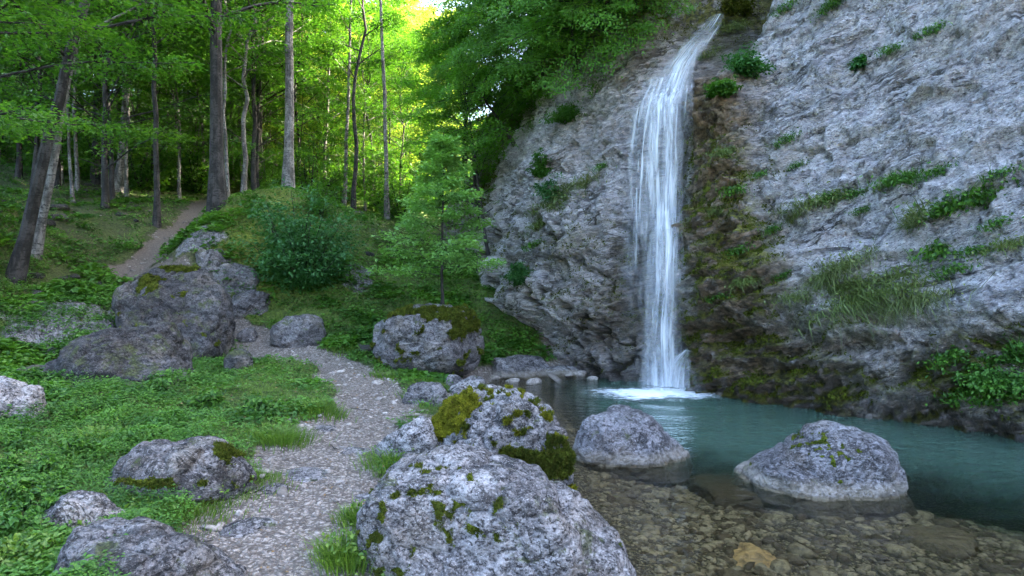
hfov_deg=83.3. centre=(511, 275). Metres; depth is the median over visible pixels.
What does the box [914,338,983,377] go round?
grass tuft
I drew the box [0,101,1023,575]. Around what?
ground
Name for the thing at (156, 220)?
beech tree
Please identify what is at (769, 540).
stream stone
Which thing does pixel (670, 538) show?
stream stone
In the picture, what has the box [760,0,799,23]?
grass tuft
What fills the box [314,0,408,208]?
beech tree
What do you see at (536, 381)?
shore stone
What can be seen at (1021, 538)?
stream stone
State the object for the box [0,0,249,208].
beech tree
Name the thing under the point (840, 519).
stream stone
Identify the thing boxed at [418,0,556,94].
beech tree
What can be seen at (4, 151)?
shrub
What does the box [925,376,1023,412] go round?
grass tuft
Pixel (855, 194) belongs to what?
grass tuft
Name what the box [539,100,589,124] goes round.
shrub
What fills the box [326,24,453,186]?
beech tree
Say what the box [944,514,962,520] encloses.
stream stone
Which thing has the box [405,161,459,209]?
shrub
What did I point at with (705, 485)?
boulder
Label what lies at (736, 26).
grass tuft
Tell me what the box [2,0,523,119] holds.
sky
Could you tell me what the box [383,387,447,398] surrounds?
grass tuft
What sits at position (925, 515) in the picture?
stream stone
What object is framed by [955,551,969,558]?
stream stone
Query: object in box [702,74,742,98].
shrub
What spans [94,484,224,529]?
grass tuft
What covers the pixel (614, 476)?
stream stone
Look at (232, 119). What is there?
beech tree
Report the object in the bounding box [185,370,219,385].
weed
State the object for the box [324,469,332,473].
path stone
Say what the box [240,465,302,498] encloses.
grass tuft
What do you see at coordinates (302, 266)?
shrub
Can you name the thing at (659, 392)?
foam
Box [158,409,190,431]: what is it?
weed
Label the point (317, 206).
shrub
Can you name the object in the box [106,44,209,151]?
beech tree
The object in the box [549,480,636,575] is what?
boulder
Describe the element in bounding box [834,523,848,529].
stream stone
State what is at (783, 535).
stream stone
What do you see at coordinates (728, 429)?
water
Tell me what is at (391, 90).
beech tree
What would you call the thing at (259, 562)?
path stone
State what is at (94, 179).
beech tree
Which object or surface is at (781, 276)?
grass tuft
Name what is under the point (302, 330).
boulder
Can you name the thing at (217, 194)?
beech tree
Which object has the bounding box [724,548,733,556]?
stream stone
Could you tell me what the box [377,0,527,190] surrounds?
beech tree
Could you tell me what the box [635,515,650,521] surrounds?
stream stone
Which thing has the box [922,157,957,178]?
grass tuft
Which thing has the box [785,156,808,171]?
grass tuft
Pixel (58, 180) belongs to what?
beech tree
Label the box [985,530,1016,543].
stream stone
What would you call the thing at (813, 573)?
stream stone
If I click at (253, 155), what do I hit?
beech tree
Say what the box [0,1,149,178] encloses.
beech tree
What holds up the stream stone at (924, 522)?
on the ground at (148, 251)
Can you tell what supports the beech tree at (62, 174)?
on the ground at (148, 251)
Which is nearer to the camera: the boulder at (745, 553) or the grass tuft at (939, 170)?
the boulder at (745, 553)
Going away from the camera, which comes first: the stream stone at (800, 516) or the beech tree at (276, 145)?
the stream stone at (800, 516)
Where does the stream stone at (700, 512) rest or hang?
on the ground at (148, 251)
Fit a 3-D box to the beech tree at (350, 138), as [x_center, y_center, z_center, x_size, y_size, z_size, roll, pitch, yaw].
[-7.088,-7.551,26.971,5.812,9.625,7.677,0,0,3]
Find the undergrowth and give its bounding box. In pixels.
[0,161,556,575]
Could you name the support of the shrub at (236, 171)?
on the ground at (148, 251)
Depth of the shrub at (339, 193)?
27.98 m
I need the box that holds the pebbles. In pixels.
[562,419,1023,575]
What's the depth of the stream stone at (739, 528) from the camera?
5.46 m
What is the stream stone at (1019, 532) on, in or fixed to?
on the ground at (148, 251)
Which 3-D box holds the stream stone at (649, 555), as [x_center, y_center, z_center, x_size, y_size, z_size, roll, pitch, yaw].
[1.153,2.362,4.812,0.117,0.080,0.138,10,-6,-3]
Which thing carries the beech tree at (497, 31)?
on the cliff
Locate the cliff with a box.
[444,0,1023,511]
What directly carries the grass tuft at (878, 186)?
on the cliff
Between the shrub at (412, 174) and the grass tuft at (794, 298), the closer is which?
the grass tuft at (794, 298)
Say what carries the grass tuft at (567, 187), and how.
on the cliff
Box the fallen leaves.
[0,195,526,571]
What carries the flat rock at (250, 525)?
on the ground at (148, 251)
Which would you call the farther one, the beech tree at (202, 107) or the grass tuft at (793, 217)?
the beech tree at (202, 107)
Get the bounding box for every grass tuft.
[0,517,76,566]
[5,515,113,549]
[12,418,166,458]
[92,475,273,541]
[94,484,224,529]
[189,468,291,525]
[228,417,337,453]
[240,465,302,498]
[282,394,359,424]
[290,520,382,575]
[319,494,364,533]
[322,339,369,358]
[348,444,419,481]
[363,366,412,382]
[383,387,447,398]
[513,238,545,253]
[515,207,555,238]
[520,180,606,228]
[545,166,616,201]
[587,161,607,171]
[686,196,754,220]
[688,35,740,61]
[696,291,732,305]
[706,140,740,161]
[709,13,760,36]
[715,181,754,199]
[724,275,764,296]
[725,237,756,258]
[747,167,772,180]
[757,222,789,236]
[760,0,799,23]
[764,279,823,316]
[767,127,807,151]
[768,181,860,225]
[768,269,793,285]
[779,201,807,229]
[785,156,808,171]
[786,220,893,327]
[788,264,898,345]
[799,180,854,207]
[810,0,843,22]
[810,238,887,293]
[812,262,880,301]
[826,255,955,298]
[836,183,874,201]
[839,265,966,326]
[844,203,870,218]
[845,272,994,343]
[856,159,940,192]
[857,160,926,198]
[869,41,902,58]
[881,187,937,238]
[889,165,1023,224]
[901,15,953,42]
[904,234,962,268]
[910,201,964,224]
[911,249,986,283]
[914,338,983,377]
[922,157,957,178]
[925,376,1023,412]
[941,236,1004,260]
[963,160,1023,185]
[968,186,1009,204]
[970,231,1023,270]
[971,209,1023,235]
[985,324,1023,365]
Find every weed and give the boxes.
[0,427,40,452]
[0,448,32,475]
[0,449,84,481]
[0,476,53,510]
[0,499,44,543]
[14,485,75,520]
[19,377,58,392]
[53,405,99,424]
[55,434,107,463]
[95,390,130,415]
[106,425,146,455]
[143,378,176,395]
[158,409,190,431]
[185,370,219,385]
[187,386,231,411]
[223,370,236,375]
[234,395,273,418]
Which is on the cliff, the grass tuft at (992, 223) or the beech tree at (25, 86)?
the grass tuft at (992, 223)
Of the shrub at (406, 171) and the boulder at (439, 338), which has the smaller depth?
the boulder at (439, 338)
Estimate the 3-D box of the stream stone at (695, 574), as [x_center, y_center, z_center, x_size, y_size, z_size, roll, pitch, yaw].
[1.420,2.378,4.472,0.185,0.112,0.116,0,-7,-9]
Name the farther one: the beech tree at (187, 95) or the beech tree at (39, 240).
the beech tree at (187, 95)
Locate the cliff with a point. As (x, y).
(946, 96)
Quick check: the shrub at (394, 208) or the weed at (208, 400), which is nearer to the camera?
the weed at (208, 400)
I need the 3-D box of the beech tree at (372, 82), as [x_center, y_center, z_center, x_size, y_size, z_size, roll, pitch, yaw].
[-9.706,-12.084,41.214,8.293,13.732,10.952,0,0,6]
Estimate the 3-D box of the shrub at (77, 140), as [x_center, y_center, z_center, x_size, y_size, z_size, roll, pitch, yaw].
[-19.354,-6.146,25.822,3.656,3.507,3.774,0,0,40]
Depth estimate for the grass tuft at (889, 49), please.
9.54 m
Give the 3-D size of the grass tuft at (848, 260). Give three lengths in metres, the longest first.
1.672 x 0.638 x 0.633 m
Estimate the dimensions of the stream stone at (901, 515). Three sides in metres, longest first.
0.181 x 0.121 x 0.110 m
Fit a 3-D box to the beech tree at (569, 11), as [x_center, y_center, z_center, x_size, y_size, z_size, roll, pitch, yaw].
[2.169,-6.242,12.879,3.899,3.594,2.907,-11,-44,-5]
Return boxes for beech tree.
[0,0,92,183]
[0,0,149,159]
[0,0,185,189]
[0,0,196,184]
[0,0,211,140]
[0,0,233,184]
[0,0,242,200]
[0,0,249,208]
[0,0,262,284]
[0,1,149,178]
[0,3,92,131]
[0,6,92,162]
[0,6,147,173]
[0,37,120,159]
[0,40,50,99]
[1,43,144,114]
[4,3,205,152]
[13,0,158,201]
[14,0,146,192]
[28,0,263,190]
[30,0,236,260]
[44,4,148,187]
[73,0,241,227]
[75,0,195,196]
[77,46,196,151]
[80,67,205,128]
[81,48,119,118]
[89,43,199,131]
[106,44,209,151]
[114,13,128,192]
[117,3,225,198]
[117,26,138,166]
[118,8,207,177]
[121,33,209,146]
[130,23,233,170]
[131,6,305,158]
[133,76,208,132]
[134,74,229,132]
[135,10,265,160]
[135,42,250,174]
[138,0,357,188]
[140,0,349,214]
[159,0,288,196]
[159,0,334,192]
[160,0,354,185]
[165,47,209,153]
[168,0,324,130]
[170,87,266,148]
[175,0,341,180]
[177,0,238,167]
[179,0,344,189]
[190,0,380,187]
[192,64,281,150]
[195,0,430,194]
[195,5,249,136]
[201,89,301,151]
[202,28,271,182]
[222,9,300,185]
[225,0,346,79]
[226,14,365,160]
[229,76,303,152]
[232,3,342,148]
[235,5,249,190]
[237,0,305,187]
[246,17,328,175]
[247,20,360,173]
[257,3,346,119]
[262,12,372,166]
[263,14,358,185]
[264,3,397,167]
[267,3,382,194]
[281,0,426,171]
[294,0,392,163]
[294,6,422,210]
[296,0,427,205]
[312,0,412,205]
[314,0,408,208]
[318,14,415,164]
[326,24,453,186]
[340,35,413,177]
[340,35,456,203]
[350,64,420,181]
[351,18,443,195]
[355,7,444,173]
[357,0,436,162]
[358,23,484,175]
[360,0,468,176]
[363,30,460,196]
[367,3,423,76]
[372,53,446,195]
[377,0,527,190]
[379,0,390,219]
[389,10,531,257]
[391,7,536,135]
[394,26,486,160]
[399,50,536,255]
[408,0,499,191]
[408,30,553,173]
[416,2,561,116]
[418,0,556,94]
[426,0,608,63]
[435,0,603,47]
[456,0,562,67]
[456,0,585,106]
[472,0,585,51]
[483,0,654,100]
[490,0,573,39]
[540,0,700,64]
[566,0,696,37]
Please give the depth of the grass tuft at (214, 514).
4.20 m
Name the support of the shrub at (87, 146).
on the ground at (148, 251)
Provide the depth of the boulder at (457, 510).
3.61 m
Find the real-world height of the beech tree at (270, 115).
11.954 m
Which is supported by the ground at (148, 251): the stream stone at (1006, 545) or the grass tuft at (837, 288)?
the stream stone at (1006, 545)
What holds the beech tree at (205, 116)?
on the ground at (148, 251)
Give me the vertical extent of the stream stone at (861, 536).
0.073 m
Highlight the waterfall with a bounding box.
[636,15,719,387]
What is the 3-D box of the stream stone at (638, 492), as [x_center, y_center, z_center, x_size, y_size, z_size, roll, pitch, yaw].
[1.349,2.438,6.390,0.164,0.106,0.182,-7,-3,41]
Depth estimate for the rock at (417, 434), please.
5.74 m
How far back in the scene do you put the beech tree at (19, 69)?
22.55 m
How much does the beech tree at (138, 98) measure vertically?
15.645 m
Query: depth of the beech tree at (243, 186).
21.09 m
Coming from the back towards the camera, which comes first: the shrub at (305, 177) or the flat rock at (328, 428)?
the shrub at (305, 177)
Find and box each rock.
[31,289,43,293]
[32,272,44,278]
[47,219,55,226]
[49,204,68,210]
[50,214,70,221]
[64,274,79,279]
[218,517,277,537]
[223,349,252,370]
[236,327,257,342]
[260,483,288,494]
[283,467,326,481]
[314,425,335,431]
[340,447,374,457]
[354,493,368,500]
[357,344,372,350]
[365,252,374,256]
[375,416,438,458]
[402,381,446,406]
[444,374,461,385]
[448,375,485,394]
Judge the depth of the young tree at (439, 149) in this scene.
11.38 m
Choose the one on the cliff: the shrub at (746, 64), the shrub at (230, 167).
the shrub at (746, 64)
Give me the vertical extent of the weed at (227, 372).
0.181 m
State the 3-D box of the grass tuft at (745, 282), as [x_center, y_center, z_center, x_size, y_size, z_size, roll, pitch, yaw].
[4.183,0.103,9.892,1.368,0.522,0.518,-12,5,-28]
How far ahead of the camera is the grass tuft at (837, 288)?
9.11 m
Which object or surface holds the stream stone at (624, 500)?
on the ground at (148, 251)
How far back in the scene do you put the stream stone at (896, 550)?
4.95 m
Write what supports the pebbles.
on the ground at (148, 251)
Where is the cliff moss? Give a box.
[444,0,1023,433]
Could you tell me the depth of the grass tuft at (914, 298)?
8.48 m
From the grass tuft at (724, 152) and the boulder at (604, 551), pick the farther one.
the grass tuft at (724, 152)
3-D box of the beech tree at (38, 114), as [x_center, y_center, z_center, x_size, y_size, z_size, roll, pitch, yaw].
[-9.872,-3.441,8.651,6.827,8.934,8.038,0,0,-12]
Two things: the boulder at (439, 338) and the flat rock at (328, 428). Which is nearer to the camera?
the flat rock at (328, 428)
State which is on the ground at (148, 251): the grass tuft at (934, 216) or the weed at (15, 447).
the weed at (15, 447)
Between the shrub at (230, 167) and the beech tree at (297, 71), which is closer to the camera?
the beech tree at (297, 71)
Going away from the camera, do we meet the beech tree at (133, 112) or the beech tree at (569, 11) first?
the beech tree at (569, 11)
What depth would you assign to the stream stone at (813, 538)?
5.22 m
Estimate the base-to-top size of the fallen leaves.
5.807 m
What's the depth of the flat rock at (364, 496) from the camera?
4.81 m
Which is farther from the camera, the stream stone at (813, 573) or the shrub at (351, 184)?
the shrub at (351, 184)
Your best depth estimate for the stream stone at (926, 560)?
4.82 m
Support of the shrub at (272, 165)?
on the ground at (148, 251)
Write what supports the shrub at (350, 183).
on the ground at (148, 251)
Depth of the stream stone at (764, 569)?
4.66 m
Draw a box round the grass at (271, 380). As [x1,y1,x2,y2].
[0,170,549,568]
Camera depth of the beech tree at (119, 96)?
30.35 m
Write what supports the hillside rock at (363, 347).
on the ground at (148, 251)
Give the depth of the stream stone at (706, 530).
5.39 m
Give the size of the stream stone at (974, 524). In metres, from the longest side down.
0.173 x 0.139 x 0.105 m
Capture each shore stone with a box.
[490,375,500,380]
[504,378,519,384]
[526,378,541,385]
[547,372,563,387]
[574,370,586,379]
[587,376,597,381]
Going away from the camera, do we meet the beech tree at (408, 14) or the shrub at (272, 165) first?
the shrub at (272, 165)
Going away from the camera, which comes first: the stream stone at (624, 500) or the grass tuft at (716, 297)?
the stream stone at (624, 500)
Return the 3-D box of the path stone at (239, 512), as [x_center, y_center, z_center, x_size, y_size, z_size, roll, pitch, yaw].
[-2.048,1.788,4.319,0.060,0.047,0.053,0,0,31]
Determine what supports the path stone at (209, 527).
on the ground at (148, 251)
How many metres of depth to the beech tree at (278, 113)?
37.36 m
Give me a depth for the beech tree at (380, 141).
31.59 m
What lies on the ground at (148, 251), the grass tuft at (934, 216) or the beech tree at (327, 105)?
the beech tree at (327, 105)
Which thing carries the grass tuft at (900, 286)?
on the cliff
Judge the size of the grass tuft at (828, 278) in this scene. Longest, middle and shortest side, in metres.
3.156 x 1.163 x 1.093 m
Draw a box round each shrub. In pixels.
[0,106,29,162]
[0,129,73,174]
[1,129,31,153]
[29,95,114,170]
[61,105,164,177]
[81,119,193,190]
[89,102,150,149]
[130,142,198,183]
[145,141,196,177]
[159,120,240,193]
[182,141,208,169]
[183,142,239,182]
[196,153,240,188]
[208,133,281,179]
[228,178,367,295]
[233,146,282,190]
[237,147,303,188]
[266,147,307,182]
[272,124,363,199]
[273,141,342,186]
[287,179,354,217]
[313,147,374,206]
[314,134,370,202]
[332,139,413,208]
[347,143,434,212]
[347,161,369,198]
[356,157,436,222]
[395,149,427,198]
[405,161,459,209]
[499,262,535,285]
[525,147,557,178]
[529,171,568,203]
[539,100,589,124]
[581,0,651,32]
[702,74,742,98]
[717,0,765,16]
[719,40,775,78]
[847,54,870,72]
[930,348,1023,399]
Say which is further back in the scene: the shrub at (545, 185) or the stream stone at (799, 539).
the shrub at (545, 185)
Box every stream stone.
[606,495,616,502]
[609,473,619,479]
[613,493,626,498]
[616,497,634,503]
[624,490,635,498]
[631,484,646,488]
[631,488,641,496]
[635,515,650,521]
[639,508,653,514]
[639,530,650,536]
[640,489,651,492]
[640,494,654,499]
[641,525,660,531]
[641,546,650,552]
[645,553,656,558]
[650,529,659,535]
[651,490,668,499]
[661,509,670,516]
[661,517,674,522]
[663,535,677,542]
[668,547,682,554]
[673,504,696,512]
[673,563,696,571]
[675,485,686,492]
[685,573,702,575]
[696,510,704,514]
[696,526,715,533]
[701,543,715,548]
[715,533,730,539]
[721,569,747,575]
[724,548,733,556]
[728,525,744,531]
[753,565,776,573]
[760,514,772,521]
[762,536,774,544]
[764,513,785,522]
[771,542,782,549]
[771,559,790,573]
[776,555,788,560]
[777,512,792,517]
[778,532,788,539]
[787,542,820,559]
[787,554,807,565]
[793,536,810,543]
[794,513,807,520]
[806,570,822,575]
[811,536,826,541]
[814,515,840,525]
[821,570,837,575]
[830,549,839,558]
[831,516,844,522]
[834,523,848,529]
[837,555,851,562]
[855,523,875,531]
[858,533,863,539]
[870,534,889,542]
[872,554,889,561]
[875,525,892,532]
[886,543,910,558]
[895,513,905,520]
[906,543,914,547]
[913,510,933,520]
[917,519,932,525]
[917,557,938,565]
[935,518,961,527]
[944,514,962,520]
[947,570,960,575]
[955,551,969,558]
[959,522,968,527]
[966,521,977,527]
[979,561,1016,575]
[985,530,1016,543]
[987,526,999,530]
[992,572,1013,575]
[1000,541,1023,551]
[1007,550,1023,560]
[1007,560,1023,567]
[1009,535,1023,542]
[1013,531,1023,535]
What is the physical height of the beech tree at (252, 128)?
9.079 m
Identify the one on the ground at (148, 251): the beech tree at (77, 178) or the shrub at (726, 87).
the beech tree at (77, 178)
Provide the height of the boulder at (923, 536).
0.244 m
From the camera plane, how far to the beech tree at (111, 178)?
20.44 m
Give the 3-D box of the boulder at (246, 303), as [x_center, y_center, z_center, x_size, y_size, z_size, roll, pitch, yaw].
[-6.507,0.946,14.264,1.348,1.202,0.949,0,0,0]
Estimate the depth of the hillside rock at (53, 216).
16.75 m
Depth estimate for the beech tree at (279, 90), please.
25.53 m
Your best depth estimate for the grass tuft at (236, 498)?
4.54 m
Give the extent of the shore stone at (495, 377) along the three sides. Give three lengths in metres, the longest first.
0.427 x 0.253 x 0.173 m
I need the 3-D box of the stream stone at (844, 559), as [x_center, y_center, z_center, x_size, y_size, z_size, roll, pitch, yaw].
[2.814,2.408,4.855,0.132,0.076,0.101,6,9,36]
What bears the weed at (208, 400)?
on the ground at (148, 251)
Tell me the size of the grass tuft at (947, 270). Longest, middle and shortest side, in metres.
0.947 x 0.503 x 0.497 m
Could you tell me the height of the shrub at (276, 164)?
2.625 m
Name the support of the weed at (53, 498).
on the ground at (148, 251)
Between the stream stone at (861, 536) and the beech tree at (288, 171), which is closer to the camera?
the stream stone at (861, 536)
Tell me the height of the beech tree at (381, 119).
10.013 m
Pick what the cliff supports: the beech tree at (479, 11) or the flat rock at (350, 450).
the beech tree at (479, 11)
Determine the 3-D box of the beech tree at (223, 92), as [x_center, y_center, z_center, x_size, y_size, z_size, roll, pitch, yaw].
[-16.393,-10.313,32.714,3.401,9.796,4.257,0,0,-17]
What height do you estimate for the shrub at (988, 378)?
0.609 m
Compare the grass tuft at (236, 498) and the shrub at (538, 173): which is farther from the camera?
the shrub at (538, 173)
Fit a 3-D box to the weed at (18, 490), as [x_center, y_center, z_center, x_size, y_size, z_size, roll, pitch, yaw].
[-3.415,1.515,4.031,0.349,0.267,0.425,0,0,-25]
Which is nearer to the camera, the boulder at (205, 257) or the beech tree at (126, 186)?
the boulder at (205, 257)
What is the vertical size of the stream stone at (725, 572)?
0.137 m
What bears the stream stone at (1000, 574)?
on the ground at (148, 251)
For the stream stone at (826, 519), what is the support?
on the ground at (148, 251)
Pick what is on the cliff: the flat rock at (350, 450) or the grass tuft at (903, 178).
the grass tuft at (903, 178)
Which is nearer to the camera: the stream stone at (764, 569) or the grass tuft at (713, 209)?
the stream stone at (764, 569)
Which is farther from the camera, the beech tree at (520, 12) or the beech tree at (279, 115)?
the beech tree at (279, 115)
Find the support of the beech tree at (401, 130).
on the ground at (148, 251)
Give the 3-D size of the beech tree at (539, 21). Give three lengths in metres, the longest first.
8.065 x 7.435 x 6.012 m
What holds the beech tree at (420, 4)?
on the ground at (148, 251)
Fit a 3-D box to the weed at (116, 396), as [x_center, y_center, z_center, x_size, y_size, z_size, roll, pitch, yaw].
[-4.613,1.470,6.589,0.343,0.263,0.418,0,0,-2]
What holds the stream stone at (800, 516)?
on the ground at (148, 251)
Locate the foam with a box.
[607,386,714,399]
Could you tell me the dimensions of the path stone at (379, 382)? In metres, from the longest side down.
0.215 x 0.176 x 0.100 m
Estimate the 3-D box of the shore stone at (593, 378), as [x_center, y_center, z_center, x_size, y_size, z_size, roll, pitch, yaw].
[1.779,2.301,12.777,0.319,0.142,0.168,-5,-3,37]
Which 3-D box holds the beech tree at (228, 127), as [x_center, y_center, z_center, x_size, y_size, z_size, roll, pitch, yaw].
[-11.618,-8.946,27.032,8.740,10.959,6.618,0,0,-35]
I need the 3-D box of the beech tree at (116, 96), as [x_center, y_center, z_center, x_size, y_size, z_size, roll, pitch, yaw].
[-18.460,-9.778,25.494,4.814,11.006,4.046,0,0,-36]
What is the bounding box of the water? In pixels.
[491,375,1023,575]
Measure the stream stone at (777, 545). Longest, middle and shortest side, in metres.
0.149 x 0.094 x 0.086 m
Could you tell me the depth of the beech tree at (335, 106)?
38.85 m
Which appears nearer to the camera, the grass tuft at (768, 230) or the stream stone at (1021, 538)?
the stream stone at (1021, 538)
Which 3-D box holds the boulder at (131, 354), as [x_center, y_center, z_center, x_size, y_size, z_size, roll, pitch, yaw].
[-6.012,1.349,8.429,2.655,1.279,1.813,0,0,-10]
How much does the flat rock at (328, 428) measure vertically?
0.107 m
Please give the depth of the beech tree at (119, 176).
22.22 m
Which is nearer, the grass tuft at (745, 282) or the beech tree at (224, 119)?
the grass tuft at (745, 282)
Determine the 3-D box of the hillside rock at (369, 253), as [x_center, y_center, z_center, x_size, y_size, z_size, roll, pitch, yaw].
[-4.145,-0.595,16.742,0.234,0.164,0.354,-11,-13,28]
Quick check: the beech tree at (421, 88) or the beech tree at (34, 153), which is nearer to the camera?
the beech tree at (34, 153)
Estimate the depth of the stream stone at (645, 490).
6.49 m
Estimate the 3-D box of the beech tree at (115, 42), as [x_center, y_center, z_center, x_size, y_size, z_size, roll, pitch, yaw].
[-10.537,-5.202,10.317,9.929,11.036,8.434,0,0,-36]
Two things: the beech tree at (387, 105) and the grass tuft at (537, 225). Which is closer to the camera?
the grass tuft at (537, 225)
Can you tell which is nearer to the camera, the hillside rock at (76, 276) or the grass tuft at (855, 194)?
the grass tuft at (855, 194)
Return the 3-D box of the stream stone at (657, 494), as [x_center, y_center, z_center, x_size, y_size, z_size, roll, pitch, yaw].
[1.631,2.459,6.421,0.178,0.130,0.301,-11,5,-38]
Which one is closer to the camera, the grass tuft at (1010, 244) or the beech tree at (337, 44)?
the grass tuft at (1010, 244)
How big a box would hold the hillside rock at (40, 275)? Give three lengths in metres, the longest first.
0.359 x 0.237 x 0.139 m
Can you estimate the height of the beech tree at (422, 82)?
8.457 m
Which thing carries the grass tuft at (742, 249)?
on the cliff
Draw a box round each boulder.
[0,376,49,423]
[5,322,195,389]
[40,490,126,533]
[53,516,246,575]
[97,435,256,506]
[111,264,235,361]
[195,247,230,275]
[212,263,259,292]
[232,289,271,319]
[270,314,325,347]
[355,444,587,575]
[370,301,484,375]
[430,383,577,489]
[490,354,549,381]
[544,365,579,380]
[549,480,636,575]
[572,404,693,487]
[688,473,764,510]
[729,420,917,520]
[733,542,776,567]
[899,525,978,557]
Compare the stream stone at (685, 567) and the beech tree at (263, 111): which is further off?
the beech tree at (263, 111)
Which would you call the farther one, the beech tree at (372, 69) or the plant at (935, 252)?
the beech tree at (372, 69)
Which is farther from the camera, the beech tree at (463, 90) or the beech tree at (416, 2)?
the beech tree at (416, 2)
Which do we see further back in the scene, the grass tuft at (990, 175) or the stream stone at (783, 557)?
the grass tuft at (990, 175)
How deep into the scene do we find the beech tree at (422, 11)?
26.45 m
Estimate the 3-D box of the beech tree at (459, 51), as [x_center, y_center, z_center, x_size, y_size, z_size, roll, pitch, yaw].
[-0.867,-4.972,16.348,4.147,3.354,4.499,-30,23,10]
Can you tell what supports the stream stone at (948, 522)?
on the ground at (148, 251)
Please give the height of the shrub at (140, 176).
3.270 m
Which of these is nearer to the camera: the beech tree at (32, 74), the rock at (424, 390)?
the rock at (424, 390)
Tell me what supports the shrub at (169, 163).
on the ground at (148, 251)
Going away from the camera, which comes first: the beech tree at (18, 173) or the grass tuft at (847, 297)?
the grass tuft at (847, 297)
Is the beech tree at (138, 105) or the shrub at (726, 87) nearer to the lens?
the shrub at (726, 87)
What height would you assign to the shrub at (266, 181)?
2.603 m
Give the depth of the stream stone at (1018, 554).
5.01 m
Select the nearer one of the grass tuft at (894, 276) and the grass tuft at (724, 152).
the grass tuft at (894, 276)
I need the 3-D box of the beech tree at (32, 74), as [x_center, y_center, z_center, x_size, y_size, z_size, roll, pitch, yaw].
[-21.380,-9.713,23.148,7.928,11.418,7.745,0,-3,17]
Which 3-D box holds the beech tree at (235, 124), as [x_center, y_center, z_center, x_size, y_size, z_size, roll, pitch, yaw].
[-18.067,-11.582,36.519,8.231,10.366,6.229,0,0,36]
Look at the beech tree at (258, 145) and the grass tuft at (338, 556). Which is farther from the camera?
the beech tree at (258, 145)
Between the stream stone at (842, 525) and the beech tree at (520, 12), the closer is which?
the stream stone at (842, 525)
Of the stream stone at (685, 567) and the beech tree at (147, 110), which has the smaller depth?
the stream stone at (685, 567)
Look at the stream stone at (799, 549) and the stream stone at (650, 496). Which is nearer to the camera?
the stream stone at (799, 549)
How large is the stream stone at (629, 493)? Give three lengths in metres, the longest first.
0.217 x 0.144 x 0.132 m
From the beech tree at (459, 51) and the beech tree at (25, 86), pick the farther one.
the beech tree at (25, 86)
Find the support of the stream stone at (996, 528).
on the ground at (148, 251)
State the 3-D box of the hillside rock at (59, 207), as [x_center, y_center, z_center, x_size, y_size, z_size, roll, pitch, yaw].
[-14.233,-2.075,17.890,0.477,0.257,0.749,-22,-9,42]
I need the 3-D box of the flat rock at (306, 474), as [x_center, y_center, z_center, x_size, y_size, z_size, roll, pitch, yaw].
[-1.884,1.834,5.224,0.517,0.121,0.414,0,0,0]
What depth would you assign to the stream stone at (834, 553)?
4.92 m
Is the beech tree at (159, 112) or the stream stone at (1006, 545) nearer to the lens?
the stream stone at (1006, 545)
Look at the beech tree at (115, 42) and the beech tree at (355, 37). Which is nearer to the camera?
the beech tree at (115, 42)
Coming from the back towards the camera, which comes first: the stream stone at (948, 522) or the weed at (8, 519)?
the stream stone at (948, 522)
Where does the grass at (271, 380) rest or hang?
on the ground at (148, 251)
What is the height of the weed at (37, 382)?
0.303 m
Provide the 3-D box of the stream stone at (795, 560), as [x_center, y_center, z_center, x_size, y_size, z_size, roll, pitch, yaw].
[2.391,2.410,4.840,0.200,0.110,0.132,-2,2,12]
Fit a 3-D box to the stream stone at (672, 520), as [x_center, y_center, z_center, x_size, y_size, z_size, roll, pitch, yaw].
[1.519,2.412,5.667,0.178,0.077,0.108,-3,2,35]
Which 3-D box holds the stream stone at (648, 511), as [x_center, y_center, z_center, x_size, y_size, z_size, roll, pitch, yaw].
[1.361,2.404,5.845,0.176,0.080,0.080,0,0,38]
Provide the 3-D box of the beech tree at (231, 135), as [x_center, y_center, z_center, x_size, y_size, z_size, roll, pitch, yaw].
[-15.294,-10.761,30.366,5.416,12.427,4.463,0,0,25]
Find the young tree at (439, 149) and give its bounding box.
[364,129,506,304]
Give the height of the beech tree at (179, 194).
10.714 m
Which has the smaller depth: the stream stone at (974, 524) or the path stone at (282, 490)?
the path stone at (282, 490)
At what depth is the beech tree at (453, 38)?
19.19 m
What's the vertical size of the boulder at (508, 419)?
1.264 m
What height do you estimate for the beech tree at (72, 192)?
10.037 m
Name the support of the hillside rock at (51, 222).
on the ground at (148, 251)
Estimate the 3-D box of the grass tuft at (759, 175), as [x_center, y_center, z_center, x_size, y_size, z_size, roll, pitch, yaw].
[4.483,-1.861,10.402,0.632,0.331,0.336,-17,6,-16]
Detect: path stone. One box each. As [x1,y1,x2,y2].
[200,524,222,531]
[235,509,243,515]
[256,560,263,564]
[276,486,288,496]
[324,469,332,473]
[372,380,383,384]
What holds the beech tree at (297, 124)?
on the ground at (148, 251)
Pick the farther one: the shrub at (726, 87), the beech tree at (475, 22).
the beech tree at (475, 22)
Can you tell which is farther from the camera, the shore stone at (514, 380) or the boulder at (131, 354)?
the shore stone at (514, 380)
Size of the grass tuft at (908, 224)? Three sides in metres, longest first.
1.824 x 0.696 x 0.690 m
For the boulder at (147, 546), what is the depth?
3.27 m
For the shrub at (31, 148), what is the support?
on the ground at (148, 251)
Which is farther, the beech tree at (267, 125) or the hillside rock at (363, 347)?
the beech tree at (267, 125)
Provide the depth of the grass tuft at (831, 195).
9.68 m
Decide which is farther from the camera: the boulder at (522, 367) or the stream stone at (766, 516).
the boulder at (522, 367)
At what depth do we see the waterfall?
10.98 m

